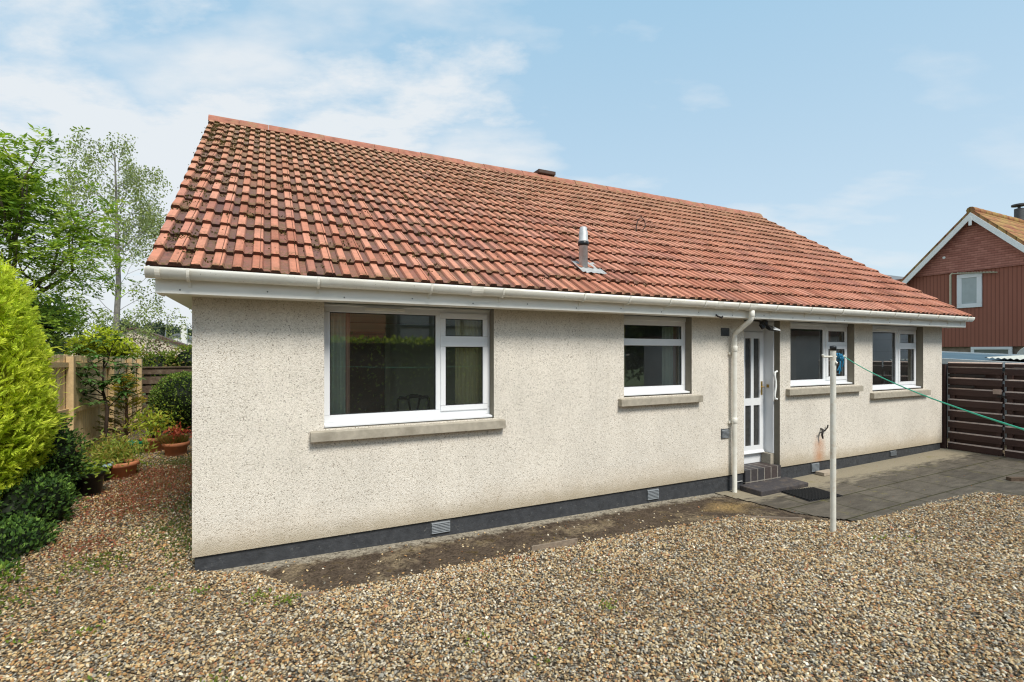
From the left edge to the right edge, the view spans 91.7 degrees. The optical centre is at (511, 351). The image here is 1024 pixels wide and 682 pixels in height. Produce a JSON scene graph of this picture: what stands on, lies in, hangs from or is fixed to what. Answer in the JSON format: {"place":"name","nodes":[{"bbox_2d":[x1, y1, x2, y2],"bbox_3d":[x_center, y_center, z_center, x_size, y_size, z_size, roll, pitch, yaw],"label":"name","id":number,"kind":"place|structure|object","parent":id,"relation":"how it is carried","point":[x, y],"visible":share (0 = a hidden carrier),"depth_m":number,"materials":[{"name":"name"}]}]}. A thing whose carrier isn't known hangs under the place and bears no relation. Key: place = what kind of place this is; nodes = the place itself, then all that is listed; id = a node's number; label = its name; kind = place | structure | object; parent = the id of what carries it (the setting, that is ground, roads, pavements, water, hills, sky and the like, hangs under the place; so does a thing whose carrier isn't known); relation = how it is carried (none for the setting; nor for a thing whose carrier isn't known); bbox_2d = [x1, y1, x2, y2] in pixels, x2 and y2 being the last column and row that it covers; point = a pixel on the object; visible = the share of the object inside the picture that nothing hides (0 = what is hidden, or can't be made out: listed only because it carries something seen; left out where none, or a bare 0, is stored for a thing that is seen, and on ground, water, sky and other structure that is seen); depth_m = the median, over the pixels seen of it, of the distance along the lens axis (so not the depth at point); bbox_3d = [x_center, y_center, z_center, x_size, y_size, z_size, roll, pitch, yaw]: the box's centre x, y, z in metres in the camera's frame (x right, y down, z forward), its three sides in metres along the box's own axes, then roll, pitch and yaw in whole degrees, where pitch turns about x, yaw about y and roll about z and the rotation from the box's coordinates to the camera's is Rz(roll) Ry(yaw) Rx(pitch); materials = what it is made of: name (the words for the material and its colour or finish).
{"place":"outdoors","nodes":[
{"label":"outdoors","id":0,"kind":"place"},
{"bbox_2d":[65,327,187,356],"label":"cream gabled house","id":1,"kind":"structure","parent":0,"point":[173,344],"depth_m":29.88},
{"bbox_2d":[169,324,191,344],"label":"white house","id":2,"kind":"structure","parent":0,"point":[184,339],"depth_m":40.18,"materials":[{"name":"paint"}]},
{"bbox_2d":[0,393,1023,681],"bbox_3d":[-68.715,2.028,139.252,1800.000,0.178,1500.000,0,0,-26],"label":"ground","id":3,"kind":"structure","parent":0,"point":[450,645],"depth_m":3.73,"materials":[{"name":"beige gravel"}]},
{"bbox_2d":[0,251,79,499],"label":"golden conifer","id":4,"kind":"object","parent":3,"relation":"on","point":[28,409],"visible":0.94,"depth_m":5.54,"materials":[{"name":"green plant"}]},
{"bbox_2d":[0,411,95,592],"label":"evergreen shrub","id":5,"kind":"object","parent":3,"relation":"on","point":[35,507],"visible":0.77,"depth_m":5.41,"materials":[{"name":"green plant"}]},
{"bbox_2d":[20,292,88,353],"bbox_3d":[-11.597,-0.370,11.439,3.300,2.178,1.614,0,0,6],"label":"tall shrub","id":6,"kind":"object","parent":3,"relation":"on","point":[79,316],"visible":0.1,"depth_m":11.39,"materials":[{"name":"green plant"}]},
{"bbox_2d":[47,333,87,354],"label":"distant woods","id":7,"kind":"object","parent":3,"relation":"on","point":[62,350],"depth_m":72.53,"materials":[{"name":"green plant"}]},
{"bbox_2d":[0,122,142,354],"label":"ash tree","id":8,"kind":"object","parent":3,"relation":"on","point":[18,206],"visible":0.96,"depth_m":9.36,"materials":[{"name":"green plant"}]},
{"bbox_2d":[74,468,105,496],"bbox_3d":[-5.836,1.826,6.834,0.418,0.360,0.416,0,0,-26],"label":"dark pot","id":9,"kind":"object","parent":3,"relation":"on","point":[94,484],"visible":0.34,"depth_m":6.73,"materials":[{"name":"black plastic"}]},
{"bbox_2d":[77,455,116,480],"bbox_3d":[-5.786,1.605,6.870,0.597,0.306,0.751,0,0,-26],"label":"bright plant","id":10,"kind":"object","parent":9,"relation":"on","point":[99,467],"visible":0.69,"depth_m":6.84,"materials":[{"name":"green plant"}]},
{"bbox_2d":[41,354,141,459],"bbox_3d":[-8.065,1.015,9.701,0.130,1.983,6.750,0,0,-26],"label":"boarded fence","id":11,"kind":"object","parent":3,"relation":"on","point":[86,417],"visible":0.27,"depth_m":9.14,"materials":[{"name":"brown wood"}]},
{"bbox_2d":[55,332,145,448],"bbox_3d":[-7.564,0.729,9.059,1.279,2.157,1.488,0,0,41],"label":"standard tree","id":12,"kind":"object","parent":3,"relation":"on","point":[103,384],"visible":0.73,"depth_m":9.10,"materials":[{"name":"green plant"}]},
{"bbox_2d":[87,462,113,481],"bbox_3d":[-6.254,1.854,7.554,0.323,0.304,0.321,0,0,-26],"label":"dark pot","id":13,"kind":"object","parent":3,"relation":"on","point":[106,476],"visible":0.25,"depth_m":7.54,"materials":[{"name":"black plastic"}]},
{"bbox_2d":[61,323,144,357],"bbox_3d":[-10.780,-0.201,13.099,1.805,1.125,0.959,0,0,-6],"label":"yellow shrub","id":14,"kind":"object","parent":3,"relation":"on","point":[120,349],"visible":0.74,"depth_m":12.93,"materials":[{"name":"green plant"}]},
{"bbox_2d":[29,128,191,357],"bbox_3d":[-11.800,-2.292,14.907,4.030,8.601,3.892,0,0,-26],"label":"birch tree","id":15,"kind":"object","parent":3,"relation":"on","point":[148,221],"visible":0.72,"depth_m":14.59,"materials":[{"name":"green plant"}]},
{"bbox_2d":[92,372,155,447],"bbox_3d":[-7.753,1.202,9.979,1.096,1.609,1.014,0,0,-4],"label":"young conifer","id":16,"kind":"object","parent":3,"relation":"on","point":[125,407],"visible":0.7,"depth_m":9.91,"materials":[{"name":"green plant"}]},
{"bbox_2d":[110,458,139,479],"bbox_3d":[-6.153,1.866,7.825,0.479,0.280,0.476,0,0,-26],"label":"terracotta pot","id":17,"kind":"object","parent":3,"relation":"on","point":[119,470],"visible":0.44,"depth_m":7.71,"materials":[{"name":"ceramic"}]},
{"bbox_2d":[75,423,173,480],"bbox_3d":[-6.354,1.656,8.019,1.381,0.962,2.011,0,0,-26],"label":"plant","id":18,"kind":"object","parent":17,"relation":"on","point":[116,450],"visible":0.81,"depth_m":7.85,"materials":[{"name":"green plant"}]},
{"bbox_2d":[128,440,144,455],"bbox_3d":[-7.206,1.856,9.503,0.302,0.300,0.300,0,0,-26],"label":"glazed pot","id":19,"kind":"object","parent":3,"relation":"on","point":[132,442],"visible":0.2,"depth_m":9.45,"materials":[{"name":"green ceramic"}]},
{"bbox_2d":[110,318,167,335],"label":"distant tree","id":20,"kind":"object","parent":3,"relation":"on","point":[161,330],"visible":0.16,"depth_m":69.25,"materials":[{"name":"green plant"}]},
{"bbox_2d":[124,335,172,357],"bbox_3d":[-13.493,0.049,18.141,2.171,1.392,1.163,0,0,-14],"label":"pink shrub","id":21,"kind":"object","parent":3,"relation":"on","point":[159,341],"visible":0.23,"depth_m":18.22,"materials":[{"name":"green plant"}]},
{"bbox_2d":[139,435,165,452],"bbox_3d":[-7.052,1.841,9.779,0.458,0.330,0.456,0,0,-26],"label":"terracotta pot","id":22,"kind":"object","parent":3,"relation":"on","point":[160,448],"visible":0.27,"depth_m":9.63,"materials":[{"name":"ceramic"}]},
{"bbox_2d":[110,399,184,440],"bbox_3d":[-7.027,1.387,9.756,1.164,0.873,1.029,0,0,12],"label":"nandina","id":23,"kind":"object","parent":22,"relation":"on","point":[155,423],"visible":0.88,"depth_m":9.65,"materials":[{"name":"green plant"}]},
{"bbox_2d":[136,344,191,393],"bbox_3d":[-9.384,0.471,14.904,3.906,1.853,1.345,0,0,-26],"label":"boundary hedge","id":24,"kind":"object","parent":3,"relation":"on","point":[183,358],"visible":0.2,"depth_m":14.34,"materials":[{"name":"green plant"}]},
{"bbox_2d":[142,366,191,420],"bbox_3d":[-7.865,1.196,13.655,3.900,1.620,0.200,0,0,-26],"label":"old board fence","id":25,"kind":"object","parent":3,"relation":"on","point":[149,380],"visible":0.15,"depth_m":12.91,"materials":[{"name":"brown wood"}]},
{"bbox_2d":[147,370,191,431],"bbox_3d":[-7.983,1.215,12.133,1.546,1.530,1.543,0,0,-26],"label":"round bush","id":26,"kind":"object","parent":3,"relation":"on","point":[177,387],"visible":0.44,"depth_m":11.64,"materials":[{"name":"green plant"}]},
{"bbox_2d":[162,440,189,456],"bbox_3d":[-6.353,1.856,9.397,0.448,0.300,0.446,0,0,-26],"label":"terracotta pot","id":27,"kind":"object","parent":3,"relation":"on","point":[176,449],"visible":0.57,"depth_m":9.25,"materials":[{"name":"ceramic"}]},
{"bbox_2d":[155,421,191,444],"bbox_3d":[-6.397,1.522,9.394,0.636,0.448,0.660,0,0,36],"label":"heather","id":28,"kind":"object","parent":27,"relation":"in","point":[177,436],"visible":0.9,"depth_m":9.32,"materials":[{"name":"red plant"}]},
{"bbox_2d":[165,324,191,336],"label":"distant tree","id":29,"kind":"object","parent":3,"relation":"on","point":[178,331],"visible":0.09,"depth_m":70.08,"materials":[{"name":"green plant"}]},
{"bbox_2d":[281,591,318,596],"bbox_3d":[-1.837,2.040,4.035,0.500,0.132,0.022,0,0,-15],"label":"edging board","id":30,"kind":"object","parent":3,"relation":"on","point":[309,593],"visible":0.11,"depth_m":4.07,"materials":[{"name":"beige wood"}]},
{"bbox_2d":[0,453,921,681],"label":"weeds","id":31,"kind":"object","parent":3,"relation":"on","point":[160,484],"visible":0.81,"depth_m":5.64,"materials":[{"name":"green plant"}]},
{"bbox_2d":[531,538,577,552],"bbox_3d":[0.446,2.052,5.161,0.540,0.148,0.022,0,0,-24],"label":"edging board","id":32,"kind":"object","parent":3,"relation":"on","point":[563,543],"visible":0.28,"depth_m":5.15,"materials":[{"name":"brown wood"}]},
{"bbox_2d":[144,115,974,571],"bbox_3d":[0.995,-0.819,11.319,13.579,6.450,9.780,0,0,-26],"label":"bungalow","id":33,"kind":"object","parent":3,"relation":"on","point":[274,249],"visible":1,"depth_m":6.36,"materials":[{"name":"paint"}]},
{"bbox_2d":[331,313,349,413],"bbox_3d":[-1.847,0.311,5.265,0.250,1.590,0.040,0,0,-26],"label":"curtain","id":34,"kind":"object","parent":33,"relation":"attached to","point":[340,363],"visible":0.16,"depth_m":5.28,"materials":[{"name":"fabric"}]},
{"bbox_2d":[310,303,505,442],"bbox_3d":[-1.073,0.197,5.418,2.105,1.381,0.265,0,0,-26],"label":"window","id":35,"kind":"structure","parent":33,"relation":"in","point":[441,411],"depth_m":5.50,"materials":[{"name":"plastic"}]},
{"bbox_2d":[396,394,429,410],"bbox_3d":[-1.440,1.124,7.040,0.476,1.085,0.490,0,0,-26],"label":"dining chair","id":36,"kind":"object","parent":33,"relation":"in","point":[410,396],"visible":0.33,"depth_m":6.83,"materials":[{"name":"brown wood"}]},
{"bbox_2d":[455,320,481,403],"bbox_3d":[-0.511,0.136,5.907,0.345,1.240,0.024,0,0,-26],"label":"vertical blind","id":37,"kind":"object","parent":33,"relation":"attached to","point":[468,375],"visible":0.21,"depth_m":5.91,"materials":[{"name":"beige fabric"}]},
{"bbox_2d":[624,325,624,385],"bbox_3d":[1.540,0.111,6.920,0.110,1.190,0.024,0,0,-26],"label":"curtain","id":38,"kind":"object","parent":33,"relation":"attached to","point":[624,357],"visible":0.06,"depth_m":6.92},
{"bbox_2d":[618,315,702,406],"bbox_3d":[2.033,0.114,6.936,1.460,1.214,0.265,0,0,-26],"label":"window","id":39,"kind":"structure","parent":33,"relation":"in","point":[628,320],"depth_m":6.97,"materials":[{"name":"plastic"}]},
{"bbox_2d":[662,326,676,384],"bbox_3d":[2.336,0.111,7.353,0.300,1.190,0.040,0,0,-26],"label":"curtain","id":40,"kind":"object","parent":33,"relation":"attached to","point":[669,365],"visible":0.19,"depth_m":7.34,"materials":[{"name":"grey fabric"}]},
{"bbox_2d":[744,321,777,463],"bbox_3d":[3.841,0.661,7.976,0.828,2.309,0.342,0,0,-26],"label":"back door","id":41,"kind":"structure","parent":33,"relation":"in","point":[759,374],"depth_m":8.10,"materials":[{"name":"plastic"}]},
{"bbox_2d":[786,322,863,395],"bbox_3d":[5.304,0.106,8.533,2.010,1.199,0.265,0,0,-26],"label":"window","id":42,"kind":"structure","parent":33,"relation":"in","point":[824,328],"depth_m":8.68,"materials":[{"name":"plastic"}]},
{"bbox_2d":[828,332,829,375],"bbox_3d":[5.705,0.061,8.954,0.120,1.090,0.024,0,0,-26],"label":"curtain","id":43,"kind":"object","parent":33,"relation":"attached to","point":[828,355],"visible":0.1,"depth_m":8.95,"materials":[{"name":"white fabric"}]},
{"bbox_2d":[900,334,900,380],"bbox_3d":[7.744,0.111,9.951,0.100,1.190,0.024,0,0,-26],"label":"curtain","id":44,"kind":"object","parent":33,"relation":"attached to","point":[900,359],"visible":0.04,"depth_m":9.96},
{"bbox_2d":[870,325,930,398],"bbox_3d":[7.375,0.180,9.545,1.940,1.347,0.265,0,0,-26],"label":"window","id":45,"kind":"structure","parent":33,"relation":"in","point":[896,331],"depth_m":9.68,"materials":[{"name":"plastic"}]},
{"bbox_2d":[745,515,801,521],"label":"edging kerb","id":46,"kind":"structure","parent":3,"relation":"on","point":[786,518],"depth_m":6.17,"materials":[{"name":"grey concrete"}]},
{"bbox_2d":[822,346,845,531],"bbox_3d":[3.698,1.120,5.699,0.426,2.372,0.089,0,0,-26],"label":"clothes pole","id":47,"kind":"object","parent":3,"relation":"on","point":[833,357],"visible":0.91,"depth_m":5.68,"materials":[{"name":"metal"}]},
{"bbox_2d":[836,353,843,373],"bbox_3d":[3.770,0.135,5.728,0.121,0.243,0.066,0,0,-26],"label":"rope knot","id":48,"kind":"object","parent":47,"relation":"attached to","point":[840,357],"visible":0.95,"depth_m":5.71,"materials":[{"name":"blue plastic"}]},
{"bbox_2d":[844,356,1023,430],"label":"washing line","id":49,"kind":"object","parent":47,"relation":"attached to","point":[946,403],"visible":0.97,"depth_m":2.76,"materials":[{"name":"green plastic"}]},
{"bbox_2d":[940,364,946,448],"bbox_3d":[8.951,1.236,10.317,0.100,1.940,0.100,0,0,-26],"label":"gate post","id":50,"kind":"object","parent":3,"relation":"on","point":[943,443],"visible":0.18,"depth_m":10.27,"materials":[{"name":"brown wood"}]},
{"bbox_2d":[948,362,1005,455],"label":"slatted gate","id":51,"kind":"structure","parent":50,"relation":"attached to","point":[977,387],"depth_m":9.84,"materials":[{"name":"wood"}]},
{"bbox_2d":[942,351,1023,441],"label":"garage","id":52,"kind":"structure","parent":3,"relation":"on","point":[947,356],"depth_m":11.37,"materials":[{"name":"metal"}]},
{"bbox_2d":[985,355,1023,359],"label":"corrugated sheet","id":53,"kind":"object","parent":52,"relation":"on","point":[1019,357],"visible":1,"depth_m":10.98,"materials":[{"name":"white metal"}]},
{"bbox_2d":[1005,363,1023,459],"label":"slatted fence","id":54,"kind":"object","parent":3,"relation":"on","point":[1014,405],"visible":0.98,"depth_m":9.34,"materials":[{"name":"brown wood"}]},
{"bbox_2d":[0,0,1023,337],"label":"sky","id":55,"kind":"structure","parent":0,"point":[864,130],"materials":[{"name":"blue"}]},
{"bbox_2d":[207,493,829,592],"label":"path","id":56,"kind":"structure","parent":0,"point":[482,542],"depth_m":5.33,"materials":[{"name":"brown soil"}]},
{"bbox_2d":[716,448,1023,520],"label":"patio","id":57,"kind":"structure","parent":0,"point":[940,474],"depth_m":7.70,"materials":[{"name":"grey concrete"}]},
{"bbox_2d":[740,477,807,496],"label":"step slab","id":58,"kind":"structure","parent":57,"relation":"on","point":[768,487],"depth_m":7.50,"materials":[{"name":"grey concrete"}]},
{"bbox_2d":[781,487,842,501],"bbox_3d":[4.388,2.079,7.271,0.680,0.024,0.490,0,0,-19],"label":"doormat","id":59,"kind":"object","parent":57,"relation":"on","point":[810,494],"visible":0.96,"depth_m":7.24,"materials":[{"name":"rubber"}]},
{"bbox_2d":[815,469,836,475],"bbox_3d":[5.285,2.032,8.354,0.360,0.052,0.150,0,0,-26],"label":"paving block","id":60,"kind":"object","parent":57,"relation":"on","point":[825,472],"depth_m":8.29,"materials":[{"name":"beige concrete"}]},
{"bbox_2d":[1006,476,1023,480],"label":"timber offcut","id":61,"kind":"object","parent":57,"relation":"on","point":[1008,478],"visible":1,"depth_m":7.78,"materials":[{"name":"brown wood"}]},
{"bbox_2d":[887,275,902,279],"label":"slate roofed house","id":62,"kind":"structure","parent":0,"point":[896,277],"depth_m":45.30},
{"bbox_2d":[896,203,1023,353],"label":"brown house","id":63,"kind":"structure","parent":0,"point":[971,261],"depth_m":18.19,"materials":[{"name":"brick"},{"name":"timber cladding"},{"name":"roof tile"}]},
{"bbox_2d":[957,273,981,307],"bbox_3d":[16.984,-2.264,18.456,0.070,1.260,0.735,0,0,-26],"label":"window","id":64,"kind":"structure","parent":63,"relation":"in","point":[969,286],"depth_m":18.44,"materials":[{"name":"plastic"}]},
{"bbox_2d":[971,347,1012,353],"bbox_3d":[17.255,0.466,17.902,0.070,1.280,1.140,0,0,-26],"label":"window","id":65,"kind":"structure","parent":63,"relation":"in","point":[998,350],"depth_m":17.82,"materials":[{"name":"plastic"}]},
{"bbox_2d":[1017,347,1023,354],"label":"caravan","id":66,"kind":"object","parent":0,"point":[1020,351],"visible":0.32,"depth_m":14.25,"materials":[{"name":"metal"}]}
]}

